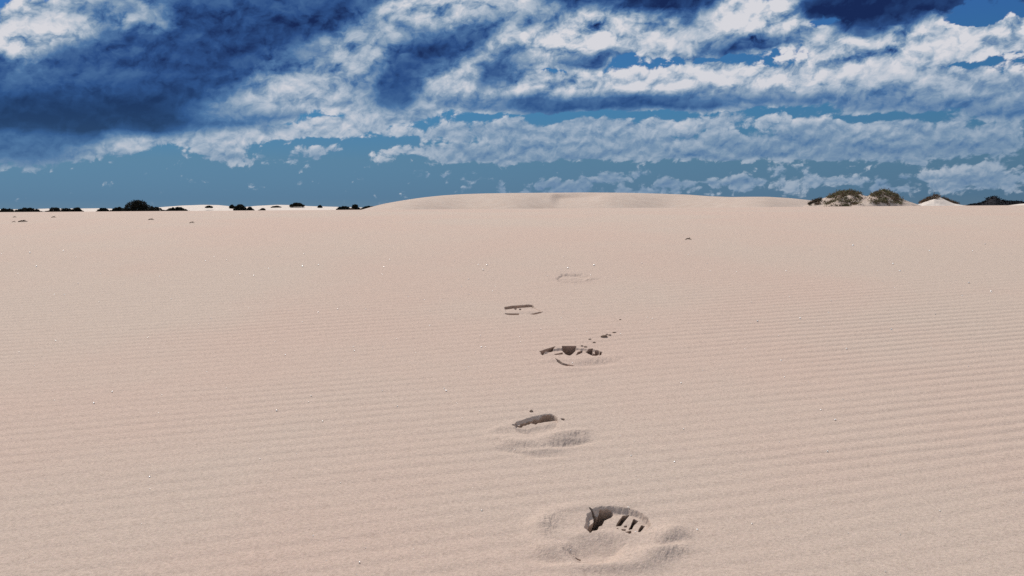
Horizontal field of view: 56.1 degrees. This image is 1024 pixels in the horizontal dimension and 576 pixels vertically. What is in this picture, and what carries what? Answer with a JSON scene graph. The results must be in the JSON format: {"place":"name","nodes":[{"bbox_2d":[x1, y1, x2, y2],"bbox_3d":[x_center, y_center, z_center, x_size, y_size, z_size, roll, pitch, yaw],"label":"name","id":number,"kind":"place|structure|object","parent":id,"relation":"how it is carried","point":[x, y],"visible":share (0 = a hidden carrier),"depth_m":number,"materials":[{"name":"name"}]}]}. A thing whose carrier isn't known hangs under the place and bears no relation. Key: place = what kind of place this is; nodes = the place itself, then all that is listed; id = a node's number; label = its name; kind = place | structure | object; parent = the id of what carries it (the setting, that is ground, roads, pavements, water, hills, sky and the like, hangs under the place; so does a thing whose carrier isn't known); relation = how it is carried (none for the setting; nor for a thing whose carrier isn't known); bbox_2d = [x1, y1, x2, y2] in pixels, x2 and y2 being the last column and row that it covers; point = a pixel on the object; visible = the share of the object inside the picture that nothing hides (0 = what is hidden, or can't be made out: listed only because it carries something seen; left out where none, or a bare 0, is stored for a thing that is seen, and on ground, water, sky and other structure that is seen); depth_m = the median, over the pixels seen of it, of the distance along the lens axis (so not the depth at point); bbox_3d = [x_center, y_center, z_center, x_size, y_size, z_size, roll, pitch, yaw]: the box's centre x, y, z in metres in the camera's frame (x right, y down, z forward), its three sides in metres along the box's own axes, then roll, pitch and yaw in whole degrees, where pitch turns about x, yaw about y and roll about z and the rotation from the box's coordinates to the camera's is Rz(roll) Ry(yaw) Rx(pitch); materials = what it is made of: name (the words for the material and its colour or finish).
{"place":"outdoors","nodes":[
{"label":"outdoors","id":0,"kind":"place"},
{"bbox_2d":[0,208,111,211],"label":"dune","id":1,"kind":"structure","parent":0,"point":[88,209],"depth_m":359.71,"materials":[{"name":"beige sand"}]},
{"bbox_2d":[159,205,259,210],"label":"dune","id":2,"kind":"structure","parent":0,"point":[203,208],"depth_m":392.13,"materials":[{"name":"beige sand"}]},
{"bbox_2d":[246,205,361,209],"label":"dune","id":3,"kind":"structure","parent":0,"point":[283,207],"depth_m":437.09,"materials":[{"name":"beige sand"}]},
{"bbox_2d":[289,202,304,206],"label":"bush","id":4,"kind":"object","parent":3,"relation":"on","point":[296,204],"visible":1,"depth_m":437.21,"materials":[{"name":"black plant"}]},
{"bbox_2d":[0,205,1023,575],"bbox_3d":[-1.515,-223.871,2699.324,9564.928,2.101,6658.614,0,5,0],"label":"ground","id":5,"kind":"structure","parent":0,"point":[232,359],"depth_m":3.30,"materials":[{"name":"beige sand"}]},
{"bbox_2d":[0,208,20,211],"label":"bush","id":6,"kind":"object","parent":5,"relation":"on","point":[6,210],"visible":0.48,"depth_m":149.23,"materials":[{"name":"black plant"}]},
{"bbox_2d":[15,207,43,211],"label":"bush","id":7,"kind":"object","parent":5,"relation":"on","point":[23,209],"visible":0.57,"depth_m":154.21,"materials":[{"name":"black plant"}]},
{"bbox_2d":[45,207,62,211],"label":"bush","id":8,"kind":"object","parent":5,"relation":"on","point":[53,209],"visible":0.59,"depth_m":149.14,"materials":[{"name":"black plant"}]},
{"bbox_2d":[60,208,70,211],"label":"bush","id":9,"kind":"object","parent":5,"relation":"on","point":[66,209],"visible":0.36,"depth_m":151.13,"materials":[{"name":"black plant"}]},
{"bbox_2d":[69,207,83,211],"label":"bush","id":10,"kind":"object","parent":5,"relation":"on","point":[77,209],"visible":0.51,"depth_m":147.25,"materials":[{"name":"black plant"}]},
{"bbox_2d":[96,208,109,211],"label":"bush","id":11,"kind":"object","parent":5,"relation":"on","point":[101,209],"visible":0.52,"depth_m":189.01,"materials":[{"name":"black plant"}]},
{"bbox_2d":[110,207,122,210],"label":"bush","id":12,"kind":"object","parent":5,"relation":"on","point":[117,209],"visible":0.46,"depth_m":183.80,"materials":[{"name":"black plant"}]},
{"bbox_2d":[123,200,152,210],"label":"bush","id":13,"kind":"object","parent":5,"relation":"on","point":[137,205],"visible":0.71,"depth_m":148.68,"materials":[{"name":"black plant"}]},
{"bbox_2d":[147,207,167,210],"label":"bush","id":14,"kind":"object","parent":5,"relation":"on","point":[155,209],"visible":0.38,"depth_m":147.12,"materials":[{"name":"black plant"}]},
{"bbox_2d":[165,207,187,210],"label":"bush","id":15,"kind":"object","parent":5,"relation":"on","point":[176,209],"visible":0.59,"depth_m":198.78,"materials":[{"name":"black plant"}]},
{"bbox_2d":[233,204,246,210],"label":"bush","id":16,"kind":"object","parent":5,"relation":"on","point":[239,207],"visible":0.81,"depth_m":188.94,"materials":[{"name":"black plant"}]},
{"bbox_2d":[336,206,349,209],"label":"bush","id":17,"kind":"object","parent":5,"relation":"on","point":[343,208],"visible":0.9,"depth_m":337.96,"materials":[{"name":"black plant"}]},
{"bbox_2d":[352,204,359,209],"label":"bush","id":18,"kind":"object","parent":5,"relation":"on","point":[355,207],"visible":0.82,"depth_m":328.31,"materials":[{"name":"black plant"}]},
{"bbox_2d":[487,299,557,319],"bbox_3d":[0.049,0.115,4.533,0.336,0.084,0.480,0,5,0],"label":"footprint","id":19,"kind":"object","parent":5,"relation":"on","point":[523,309],"visible":0.98,"depth_m":4.53},
{"bbox_2d":[471,405,608,464],"bbox_3d":[0.083,0.448,2.823,0.400,0.104,0.520,0,5,0],"label":"footprint","id":20,"kind":"object","parent":5,"relation":"on","point":[546,434],"visible":1,"depth_m":2.78},
{"bbox_2d":[543,270,608,285],"bbox_3d":[0.356,-0.058,5.338,0.376,0.053,0.496,0,5,0],"label":"footprint","id":21,"kind":"object","parent":5,"relation":"on","point":[574,277],"visible":1,"depth_m":5.33},
{"bbox_2d":[517,338,636,373],"bbox_3d":[0.250,0.290,3.693,0.464,0.124,0.536,0,5,0],"label":"footprint","id":22,"kind":"object","parent":5,"relation":"on","point":[558,356],"visible":1,"depth_m":3.68},
{"bbox_2d":[503,490,712,575],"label":"footprint","id":23,"kind":"object","parent":5,"relation":"on","point":[592,533],"visible":1,"depth_m":2.13},
{"bbox_2d":[802,192,920,206],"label":"hummock","id":24,"kind":"object","parent":5,"relation":"on","point":[865,202],"visible":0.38,"depth_m":121.94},
{"bbox_2d":[807,197,821,205],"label":"scrub","id":25,"kind":"object","parent":24,"relation":"on","point":[817,199],"visible":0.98,"depth_m":125.02,"materials":[{"name":"green plant"}]},
{"bbox_2d":[821,188,862,206],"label":"scrub","id":26,"kind":"object","parent":24,"relation":"on","point":[852,193],"visible":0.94,"depth_m":122.00,"materials":[{"name":"green plant"}]},
{"bbox_2d":[867,188,903,205],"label":"scrub","id":27,"kind":"object","parent":24,"relation":"on","point":[895,199],"visible":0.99,"depth_m":123.00,"materials":[{"name":"green plant"}]},
{"bbox_2d":[918,197,964,205],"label":"hummock","id":28,"kind":"object","parent":5,"relation":"on","point":[940,201],"visible":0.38,"depth_m":148.51,"materials":[{"name":"beige sand"}]},
{"bbox_2d":[918,192,940,203],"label":"scrub","id":29,"kind":"object","parent":28,"relation":"on","point":[934,196],"visible":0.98,"depth_m":150.88,"materials":[{"name":"brown plant"}]},
{"bbox_2d":[941,196,959,203],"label":"scrub","id":30,"kind":"object","parent":28,"relation":"on","point":[950,200],"visible":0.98,"depth_m":151.63,"materials":[{"name":"brown plant"}]},
{"bbox_2d":[0,0,1023,208],"label":"sky","id":31,"kind":"structure","parent":0,"point":[109,104],"materials":[{"name":"blue"}]},
{"bbox_2d":[11,245,1023,574],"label":"shell grit","id":32,"kind":"object","parent":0,"point":[647,317],"visible":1,"depth_m":3.96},
{"bbox_2d":[362,192,810,209],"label":"dune","id":33,"kind":"structure","parent":0,"point":[547,200],"depth_m":187.64,"materials":[{"name":"beige sand"}]},
{"bbox_2d":[970,197,1022,205],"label":"hill","id":34,"kind":"structure","parent":0,"point":[992,200],"depth_m":467.62,"materials":[{"name":"plant"}]},
{"bbox_2d":[966,195,1023,205],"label":"hill scrub","id":35,"kind":"object","parent":34,"relation":"on","point":[987,200],"visible":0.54,"depth_m":476.40,"materials":[{"name":"green plant"}]}
]}

